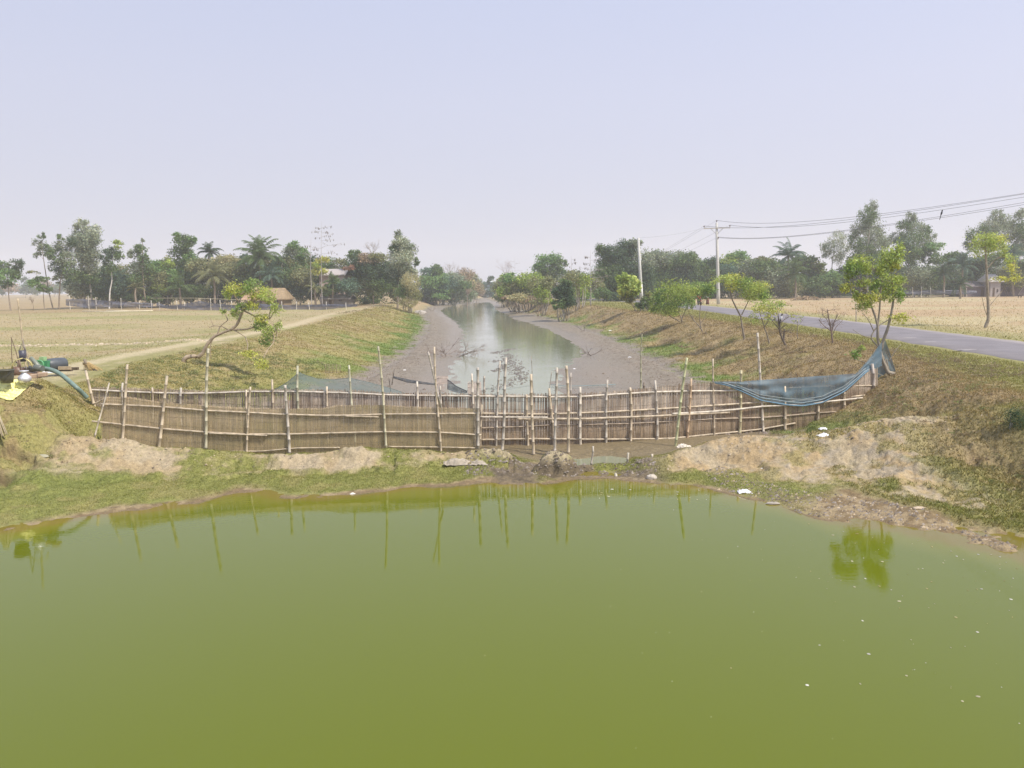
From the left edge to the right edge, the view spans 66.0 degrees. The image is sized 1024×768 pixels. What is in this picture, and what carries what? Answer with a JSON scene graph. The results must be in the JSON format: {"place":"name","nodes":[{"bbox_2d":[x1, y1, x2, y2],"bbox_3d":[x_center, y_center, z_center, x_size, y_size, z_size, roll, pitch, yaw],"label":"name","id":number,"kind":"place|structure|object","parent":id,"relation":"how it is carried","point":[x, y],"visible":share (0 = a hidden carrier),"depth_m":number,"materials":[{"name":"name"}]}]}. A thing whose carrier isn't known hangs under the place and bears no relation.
{"place":"outdoors","nodes":[
{"label":"outdoors","id":0,"kind":"place"},
{"bbox_2d":[316,269,349,303],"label":"pink house","id":1,"kind":"structure","parent":0,"point":[342,273],"depth_m":145.77,"materials":[{"name":"metal"}]},
{"bbox_2d":[0,472,1023,767],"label":"pond water","id":2,"kind":"structure","parent":0,"point":[476,626],"depth_m":11.37,"materials":[{"name":"green liquid"}]},
{"bbox_2d":[0,291,1023,551],"bbox_3d":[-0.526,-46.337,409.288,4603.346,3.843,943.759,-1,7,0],"label":"ground","id":3,"kind":"structure","parent":0,"point":[858,453],"depth_m":23.23,"materials":[{"name":"beige soil"}]},
{"bbox_2d":[0,258,25,310],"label":"broadleaf tree","id":4,"kind":"object","parent":3,"relation":"on","point":[16,272],"visible":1,"depth_m":138.48,"materials":[{"name":"green plant"}]},
{"bbox_2d":[0,379,33,400],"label":"yellow tarp","id":5,"kind":"object","parent":3,"relation":"on","point":[20,388],"visible":0.91,"depth_m":22.95,"materials":[{"name":"yellow plastic"}]},
{"bbox_2d":[13,356,44,375],"bbox_3d":[-14.916,-0.483,24.320,1.059,0.729,0.630,-1,7,0],"label":"water pump","id":6,"kind":"object","parent":3,"relation":"on","point":[37,367],"visible":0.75,"depth_m":24.18,"materials":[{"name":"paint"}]},
{"bbox_2d":[25,276,52,309],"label":"tree","id":7,"kind":"object","parent":3,"relation":"on","point":[33,281],"visible":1,"depth_m":141.18,"materials":[{"name":"green plant"}]},
{"bbox_2d":[26,231,53,308],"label":"slender tree","id":8,"kind":"object","parent":3,"relation":"on","point":[41,246],"visible":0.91,"depth_m":142.95,"materials":[{"name":"green plant"}]},
{"bbox_2d":[15,280,74,296],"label":"tree line","id":9,"kind":"object","parent":3,"relation":"on","point":[53,285],"visible":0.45,"depth_m":462.47,"materials":[{"name":"green plant"}]},
{"bbox_2d":[45,358,78,371],"bbox_3d":[-16.470,-0.704,28.663,1.028,0.483,0.931,-1,7,0],"label":"oil drum","id":10,"kind":"object","parent":3,"relation":"on","point":[60,364],"visible":0.65,"depth_m":28.55,"materials":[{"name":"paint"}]},
{"bbox_2d":[46,234,78,309],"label":"forked tree","id":11,"kind":"object","parent":3,"relation":"on","point":[64,264],"visible":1,"depth_m":142.12,"materials":[{"name":"green plant"}]},
{"bbox_2d":[66,217,104,308],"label":"eucalyptus tree","id":12,"kind":"object","parent":3,"relation":"on","point":[86,238],"visible":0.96,"depth_m":145.72,"materials":[{"name":"green plant"}]},
{"bbox_2d":[66,269,106,308],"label":"shrub","id":13,"kind":"object","parent":3,"relation":"on","point":[85,276],"visible":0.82,"depth_m":147.38,"materials":[{"name":"green plant"}]},
{"bbox_2d":[66,297,152,309],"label":"net fence","id":14,"kind":"object","parent":3,"relation":"on","point":[87,303],"visible":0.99,"depth_m":136.38,"materials":[{"name":"grey fabric"}]},
{"bbox_2d":[98,239,125,308],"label":"white stem tree","id":15,"kind":"object","parent":3,"relation":"on","point":[108,258],"visible":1,"depth_m":141.84,"materials":[{"name":"green plant"}]},
{"bbox_2d":[90,273,139,307],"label":"shrub","id":16,"kind":"object","parent":3,"relation":"on","point":[118,288],"visible":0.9,"depth_m":146.19,"materials":[{"name":"green plant"}]},
{"bbox_2d":[126,238,157,307],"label":"spired tree","id":17,"kind":"object","parent":3,"relation":"on","point":[140,273],"visible":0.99,"depth_m":144.30,"materials":[{"name":"green plant"}]},
{"bbox_2d":[123,285,164,307],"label":"shrub","id":18,"kind":"object","parent":3,"relation":"on","point":[150,294],"visible":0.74,"depth_m":146.75,"materials":[{"name":"green plant"}]},
{"bbox_2d":[142,257,179,304],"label":"tree","id":19,"kind":"object","parent":3,"relation":"on","point":[164,276],"visible":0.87,"depth_m":147.09,"materials":[{"name":"green plant"}]},
{"bbox_2d":[0,307,347,368],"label":"stubble","id":20,"kind":"object","parent":3,"relation":"on","point":[106,336],"visible":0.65,"depth_m":56.94,"materials":[{"name":"beige plant"}]},
{"bbox_2d":[164,271,197,303],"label":"coconut palm","id":21,"kind":"object","parent":3,"relation":"on","point":[179,278],"visible":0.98,"depth_m":145.69,"materials":[{"name":"green plant"}]},
{"bbox_2d":[167,232,199,302],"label":"leafy tree","id":22,"kind":"object","parent":3,"relation":"on","point":[185,245],"visible":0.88,"depth_m":149.20,"materials":[{"name":"green plant"}]},
{"bbox_2d":[190,256,230,302],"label":"coconut palm","id":23,"kind":"object","parent":3,"relation":"on","point":[213,275],"visible":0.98,"depth_m":144.10,"materials":[{"name":"green plant"}]},
{"bbox_2d":[171,253,252,304],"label":"shrub","id":24,"kind":"object","parent":3,"relation":"on","point":[229,261],"visible":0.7,"depth_m":148.19,"materials":[{"name":"green plant"}]},
{"bbox_2d":[10,305,429,438],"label":"grass","id":25,"kind":"structure","parent":3,"relation":"on","point":[73,397],"depth_m":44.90,"materials":[{"name":"green plant"}]},
{"bbox_2d":[181,277,284,369],"bbox_3d":[-12.664,-2.832,36.336,4.926,4.212,2.403,3,8,24],"label":"leaning tree","id":26,"kind":"object","parent":3,"relation":"on","point":[247,290],"visible":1,"depth_m":36.14,"materials":[{"name":"green plant"}]},
{"bbox_2d":[63,253,412,304],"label":"undergrowth","id":27,"kind":"object","parent":3,"relation":"on","point":[329,265],"visible":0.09,"depth_m":155.58,"materials":[{"name":"green plant"}]},
{"bbox_2d":[156,298,356,310],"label":"net fence","id":28,"kind":"object","parent":3,"relation":"on","point":[199,305],"visible":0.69,"depth_m":121.27,"materials":[{"name":"grey fabric"}]},
{"bbox_2d":[233,234,286,285],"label":"coconut palm","id":29,"kind":"object","parent":3,"relation":"on","point":[258,253],"visible":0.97,"depth_m":147.13,"materials":[{"name":"green plant"}]},
{"bbox_2d":[254,261,287,287],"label":"coconut palm","id":30,"kind":"object","parent":3,"relation":"on","point":[269,274],"visible":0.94,"depth_m":145.11,"materials":[{"name":"green plant"}]},
{"bbox_2d":[231,259,317,304],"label":"shrub","id":31,"kind":"object","parent":3,"relation":"on","point":[296,279],"visible":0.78,"depth_m":146.38,"materials":[{"name":"green plant"}]},
{"bbox_2d":[261,288,294,304],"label":"thatched hut","id":32,"kind":"object","parent":3,"relation":"on","point":[284,296],"visible":0.43,"depth_m":139.22,"materials":[{"name":"plant"}]},
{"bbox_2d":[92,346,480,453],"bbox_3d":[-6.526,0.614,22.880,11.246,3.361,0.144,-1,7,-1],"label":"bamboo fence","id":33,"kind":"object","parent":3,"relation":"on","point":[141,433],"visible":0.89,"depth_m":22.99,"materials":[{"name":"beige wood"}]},
{"bbox_2d":[281,240,311,304],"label":"leafy tree","id":34,"kind":"object","parent":3,"relation":"on","point":[290,250],"visible":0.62,"depth_m":150.56,"materials":[{"name":"green plant"}]},
{"bbox_2d":[319,294,356,304],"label":"tin house","id":35,"kind":"structure","parent":3,"relation":"on","point":[341,299],"depth_m":142.17,"materials":[{"name":"metal"}]},
{"bbox_2d":[316,277,362,296],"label":"shrub","id":36,"kind":"object","parent":3,"relation":"on","point":[348,287],"visible":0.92,"depth_m":141.17,"materials":[{"name":"green plant"}]},
{"bbox_2d":[342,249,370,304],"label":"red leaf tree","id":37,"kind":"object","parent":3,"relation":"on","point":[352,255],"visible":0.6,"depth_m":146.33,"materials":[{"name":"green plant"}]},
{"bbox_2d":[355,251,393,303],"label":"wide tree","id":38,"kind":"object","parent":3,"relation":"on","point":[375,283],"visible":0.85,"depth_m":145.42,"materials":[{"name":"green plant"}]},
{"bbox_2d":[382,229,420,308],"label":"eucalyptus tree","id":39,"kind":"object","parent":3,"relation":"on","point":[405,252],"visible":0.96,"depth_m":133.69,"materials":[{"name":"green plant"}]},
{"bbox_2d":[393,270,422,312],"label":"bamboo clump","id":40,"kind":"object","parent":3,"relation":"on","point":[408,285],"visible":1,"depth_m":129.42,"materials":[{"name":"green plant"}]},
{"bbox_2d":[418,263,459,304],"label":"bush","id":41,"kind":"object","parent":3,"relation":"on","point":[432,279],"visible":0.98,"depth_m":208.20,"materials":[{"name":"green plant"}]},
{"bbox_2d":[405,272,477,304],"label":"undergrowth","id":42,"kind":"object","parent":3,"relation":"on","point":[458,295],"visible":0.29,"depth_m":212.43,"materials":[{"name":"green plant"}]},
{"bbox_2d":[453,267,483,303],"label":"bush","id":43,"kind":"object","parent":3,"relation":"on","point":[471,272],"visible":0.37,"depth_m":233.06,"materials":[{"name":"brown plant"}]},
{"bbox_2d":[85,333,877,445],"bbox_3d":[-0.273,0.351,25.225,26.319,3.703,2.035,-1,7,-5],"label":"bamboo fence","id":44,"kind":"object","parent":3,"relation":"on","point":[752,416],"visible":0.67,"depth_m":24.80,"materials":[{"name":"brown wood"}]},
{"bbox_2d":[275,372,404,393],"bbox_3d":[-5.542,0.039,25.264,4.503,0.771,1.077,-1,7,0],"label":"fishing net","id":45,"kind":"object","parent":44,"relation":"hanging from","point":[334,384],"visible":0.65,"depth_m":25.40,"materials":[{"name":"grey"}]},
{"bbox_2d":[712,341,895,406],"bbox_3d":[10.396,-0.333,26.774,8.388,2.027,1.277,-4,8,-28],"label":"blue net","id":46,"kind":"object","parent":44,"relation":"hanging from","point":[773,390],"visible":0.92,"depth_m":26.33,"materials":[{"name":"blue fabric"}]},
{"bbox_2d":[466,348,528,391],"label":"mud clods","id":47,"kind":"object","parent":3,"relation":"on","point":[509,369],"visible":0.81,"depth_m":47.46,"materials":[{"name":"grey soil"}]},
{"bbox_2d":[501,357,506,449],"bbox_3d":[-0.249,0.695,23.466,0.253,2.989,0.106,-1,7,0],"label":"bamboo pole","id":48,"kind":"object","parent":3,"relation":"on","point":[504,405],"visible":0.84,"depth_m":23.42,"materials":[{"name":"brown wood"}]},
{"bbox_2d":[0,388,1023,531],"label":"grass","id":49,"kind":"structure","parent":3,"relation":"on","point":[458,472],"depth_m":20.17,"materials":[{"name":"green plant"}]},
{"bbox_2d":[494,269,554,311],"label":"bush","id":50,"kind":"object","parent":3,"relation":"on","point":[517,285],"visible":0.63,"depth_m":147.80,"materials":[{"name":"green plant"}]},
{"bbox_2d":[282,373,769,438],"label":"clods","id":51,"kind":"object","parent":3,"relation":"on","point":[765,432],"visible":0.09,"depth_m":27.68,"materials":[{"name":"brown soil"}]},
{"bbox_2d":[501,292,556,312],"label":"bush","id":52,"kind":"object","parent":3,"relation":"on","point":[526,298],"visible":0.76,"depth_m":140.58,"materials":[{"name":"green plant"}]},
{"bbox_2d":[526,275,556,315],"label":"bush","id":53,"kind":"object","parent":3,"relation":"on","point":[544,283],"visible":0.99,"depth_m":126.44,"materials":[{"name":"green plant"}]},
{"bbox_2d":[529,250,568,296],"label":"round tree","id":54,"kind":"object","parent":3,"relation":"on","point":[553,261],"visible":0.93,"depth_m":186.24,"materials":[{"name":"green plant"}]},
{"bbox_2d":[463,448,656,476],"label":"clods","id":55,"kind":"object","parent":3,"relation":"on","point":[533,465],"visible":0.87,"depth_m":21.13,"materials":[{"name":"brown soil"}]},
{"bbox_2d":[550,278,577,321],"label":"bush","id":56,"kind":"object","parent":3,"relation":"on","point":[564,293],"visible":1,"depth_m":106.78,"materials":[{"name":"green plant"}]},
{"bbox_2d":[490,268,638,302],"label":"undergrowth","id":57,"kind":"object","parent":3,"relation":"on","point":[556,284],"visible":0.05,"depth_m":197.49,"materials":[{"name":"green plant"}]},
{"bbox_2d":[565,366,569,453],"bbox_3d":[1.635,0.889,23.191,0.153,2.876,0.105,-1,7,0],"label":"bamboo pole","id":58,"kind":"object","parent":3,"relation":"on","point":[568,412],"visible":0.97,"depth_m":23.15,"materials":[{"name":"beige wood"}]},
{"bbox_2d":[565,269,594,310],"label":"tree","id":59,"kind":"object","parent":3,"relation":"on","point":[572,278],"visible":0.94,"depth_m":116.97,"materials":[{"name":"green plant"}]},
{"bbox_2d":[588,277,634,301],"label":"bush","id":60,"kind":"object","parent":3,"relation":"on","point":[603,292],"visible":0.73,"depth_m":148.20,"materials":[{"name":"green plant"}]},
{"bbox_2d":[591,237,657,298],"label":"dark tree","id":61,"kind":"object","parent":3,"relation":"on","point":[626,252],"visible":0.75,"depth_m":157.07,"materials":[{"name":"green plant"}]},
{"bbox_2d":[615,272,642,310],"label":"shrub","id":62,"kind":"object","parent":3,"relation":"on","point":[629,287],"visible":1,"depth_m":90.14,"materials":[{"name":"green plant"}]},
{"bbox_2d":[545,318,781,430],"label":"clods","id":63,"kind":"object","parent":3,"relation":"on","point":[658,370],"visible":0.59,"depth_m":45.41,"materials":[{"name":"brown soil"}]},
{"bbox_2d":[648,248,685,293],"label":"hedge tree","id":64,"kind":"object","parent":3,"relation":"on","point":[664,270],"visible":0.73,"depth_m":180.39,"materials":[{"name":"green plant"}]},
{"bbox_2d":[645,277,696,322],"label":"shrub","id":65,"kind":"object","parent":3,"relation":"on","point":[660,300],"visible":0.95,"depth_m":67.73,"materials":[{"name":"green plant"}]},
{"bbox_2d":[665,249,707,294],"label":"hedge tree","id":66,"kind":"object","parent":3,"relation":"on","point":[686,260],"visible":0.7,"depth_m":176.77,"materials":[{"name":"green plant"}]},
{"bbox_2d":[685,281,718,330],"bbox_3d":[14.223,-5.836,59.582,2.693,4.179,2.879,-1,7,0],"label":"shrub","id":67,"kind":"object","parent":3,"relation":"on","point":[703,287],"visible":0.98,"depth_m":58.86,"materials":[{"name":"green plant"}]},
{"bbox_2d":[684,255,744,298],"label":"hedge tree","id":68,"kind":"object","parent":3,"relation":"on","point":[709,268],"visible":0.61,"depth_m":176.71,"materials":[{"name":"green plant"}]},
{"bbox_2d":[704,220,730,303],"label":"utility pole","id":69,"kind":"object","parent":3,"relation":"on","point":[717,271],"visible":0.99,"depth_m":120.48,"materials":[{"name":"concrete"}]},
{"bbox_2d":[720,249,752,297],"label":"hedge tree","id":70,"kind":"object","parent":3,"relation":"on","point":[735,256],"visible":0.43,"depth_m":182.19,"materials":[{"name":"green plant"}]},
{"bbox_2d":[711,272,773,338],"bbox_3d":[14.572,-4.851,50.088,4.404,4.507,2.607,-1,7,0],"label":"shrub","id":71,"kind":"object","parent":3,"relation":"on","point":[751,296],"visible":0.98,"depth_m":49.73,"materials":[{"name":"green plant"}]},
{"bbox_2d":[748,296,786,343],"bbox_3d":[14.839,-3.635,45.902,2.300,3.011,1.858,-1,7,0],"label":"shrub","id":72,"kind":"object","parent":3,"relation":"on","point":[760,307],"visible":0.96,"depth_m":45.70,"materials":[{"name":"green plant"}]},
{"bbox_2d":[735,255,806,297],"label":"hedge tree","id":73,"kind":"object","parent":3,"relation":"on","point":[764,268],"visible":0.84,"depth_m":172.15,"materials":[{"name":"green plant"}]},
{"bbox_2d":[537,302,1023,531],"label":"grass","id":74,"kind":"structure","parent":3,"relation":"on","point":[997,518],"depth_m":26.04,"materials":[{"name":"green plant"}]},
{"bbox_2d":[770,237,805,294],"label":"coconut palm","id":75,"kind":"object","parent":3,"relation":"on","point":[790,252],"visible":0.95,"depth_m":173.28,"materials":[{"name":"green plant"}]},
{"bbox_2d":[778,258,811,298],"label":"coconut palm","id":76,"kind":"object","parent":3,"relation":"on","point":[795,272],"visible":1,"depth_m":168.29,"materials":[{"name":"green plant"}]},
{"bbox_2d":[789,254,828,296],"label":"hedge tree","id":77,"kind":"object","parent":3,"relation":"on","point":[810,262],"visible":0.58,"depth_m":178.26,"materials":[{"name":"green plant"}]},
{"bbox_2d":[643,414,986,473],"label":"clods","id":78,"kind":"object","parent":3,"relation":"on","point":[807,436],"visible":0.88,"depth_m":21.46,"materials":[{"name":"beige soil"}]},
{"bbox_2d":[802,267,857,297],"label":"hedge tree","id":79,"kind":"object","parent":3,"relation":"on","point":[825,283],"visible":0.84,"depth_m":170.53,"materials":[{"name":"green plant"}]},
{"bbox_2d":[638,258,1023,297],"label":"undergrowth","id":80,"kind":"object","parent":3,"relation":"on","point":[958,272],"visible":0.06,"depth_m":188.88,"materials":[{"name":"green plant"}]},
{"bbox_2d":[819,229,849,297],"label":"eucalyptus tree","id":81,"kind":"object","parent":3,"relation":"on","point":[826,246],"visible":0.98,"depth_m":175.08,"materials":[{"name":"green plant"}]},
{"bbox_2d":[673,298,1023,340],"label":"stubble","id":82,"kind":"object","parent":3,"relation":"on","point":[967,332],"visible":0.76,"depth_m":69.54,"materials":[{"name":"beige plant"}]},
{"bbox_2d":[702,466,1016,549],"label":"clods","id":83,"kind":"object","parent":3,"relation":"on","point":[891,516],"visible":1,"depth_m":17.36,"materials":[{"name":"brown soil"}]},
{"bbox_2d":[847,199,892,291],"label":"eucalyptus tree","id":84,"kind":"object","parent":3,"relation":"on","point":[871,244],"visible":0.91,"depth_m":168.92,"materials":[{"name":"green plant"}]},
{"bbox_2d":[835,251,907,294],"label":"hedge tree","id":85,"kind":"object","parent":3,"relation":"on","point":[866,275],"visible":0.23,"depth_m":170.56,"materials":[{"name":"green plant"}]},
{"bbox_2d":[839,237,915,375],"bbox_3d":[12.918,-2.611,28.183,2.682,5.193,1.315,-2,7,-8],"label":"tree","id":86,"kind":"object","parent":3,"relation":"on","point":[860,298],"visible":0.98,"depth_m":28.01,"materials":[{"name":"green plant"}]},
{"bbox_2d":[766,372,1002,435],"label":"weeds","id":87,"kind":"object","parent":3,"relation":"on","point":[900,397],"visible":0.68,"depth_m":25.06,"materials":[{"name":"green plant"}]},
{"bbox_2d":[886,211,937,295],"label":"eucalyptus tree","id":88,"kind":"object","parent":3,"relation":"on","point":[913,233],"visible":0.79,"depth_m":174.74,"materials":[{"name":"green plant"}]},
{"bbox_2d":[887,264,949,296],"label":"hedge tree","id":89,"kind":"object","parent":3,"relation":"on","point":[920,279],"visible":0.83,"depth_m":166.21,"materials":[{"name":"green plant"}]},
{"bbox_2d":[895,236,946,297],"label":"dark tree","id":90,"kind":"object","parent":3,"relation":"on","point":[918,254],"visible":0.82,"depth_m":165.40,"materials":[{"name":"green plant"}]},
{"bbox_2d":[901,287,976,297],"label":"net fence","id":91,"kind":"object","parent":3,"relation":"on","point":[921,291],"visible":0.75,"depth_m":163.01,"materials":[{"name":"grey fabric"}]},
{"bbox_2d":[930,261,958,297],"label":"coconut palm","id":92,"kind":"object","parent":3,"relation":"on","point":[944,269],"visible":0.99,"depth_m":162.34,"materials":[{"name":"green plant"}]},
{"bbox_2d":[886,381,1023,509],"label":"weeds","id":93,"kind":"object","parent":3,"relation":"on","point":[953,393],"visible":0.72,"depth_m":20.67,"materials":[{"name":"green plant"}]},
{"bbox_2d":[933,250,990,296],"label":"hedge tree","id":94,"kind":"object","parent":3,"relation":"on","point":[977,262],"visible":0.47,"depth_m":170.01,"materials":[{"name":"green plant"}]},
{"bbox_2d":[946,249,982,296],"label":"coconut palm","id":95,"kind":"object","parent":3,"relation":"on","point":[964,260],"visible":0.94,"depth_m":165.91,"materials":[{"name":"green plant"}]},
{"bbox_2d":[947,280,1023,296],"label":"shed","id":96,"kind":"structure","parent":3,"relation":"on","point":[978,287],"depth_m":166.97,"materials":[{"name":"metal"}]},
{"bbox_2d":[976,274,1004,296],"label":"hut","id":97,"kind":"object","parent":3,"relation":"on","point":[994,288],"visible":0.67,"depth_m":165.01,"materials":[{"name":"concrete"}]},
{"bbox_2d":[961,209,1021,262],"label":"eucalyptus tree","id":98,"kind":"object","parent":3,"relation":"on","point":[995,224],"visible":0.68,"depth_m":174.06,"materials":[{"name":"green plant"}]},
{"bbox_2d":[966,230,1022,327],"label":"tree","id":99,"kind":"object","parent":3,"relation":"on","point":[987,246],"visible":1,"depth_m":53.41,"materials":[{"name":"green plant"}]},
{"bbox_2d":[980,252,1023,295],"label":"hedge tree","id":100,"kind":"object","parent":3,"relation":"on","point":[995,263],"visible":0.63,"depth_m":166.08,"materials":[{"name":"green plant"}]},
{"bbox_2d":[1000,404,1023,433],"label":"bush","id":101,"kind":"object","parent":3,"relation":"on","point":[1012,417],"visible":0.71,"depth_m":19.70,"materials":[{"name":"green plant"}]},
{"bbox_2d":[1004,207,1023,259],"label":"eucalyptus tree","id":102,"kind":"object","parent":3,"relation":"on","point":[1020,237],"visible":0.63,"depth_m":172.98,"materials":[{"name":"green plant"}]},
{"bbox_2d":[0,0,1023,294],"label":"sky","id":103,"kind":"structure","parent":0,"point":[485,133],"materials":[{"name":"blue"}]},
{"bbox_2d":[441,302,626,465],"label":"canal water","id":104,"kind":"structure","parent":0,"point":[494,330],"depth_m":58.45,"materials":[{"name":"liquid"}]},
{"bbox_2d":[580,298,1023,360],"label":"road","id":105,"kind":"structure","parent":0,"point":[1008,349],"depth_m":43.87,"materials":[{"name":"grey asphalt"}]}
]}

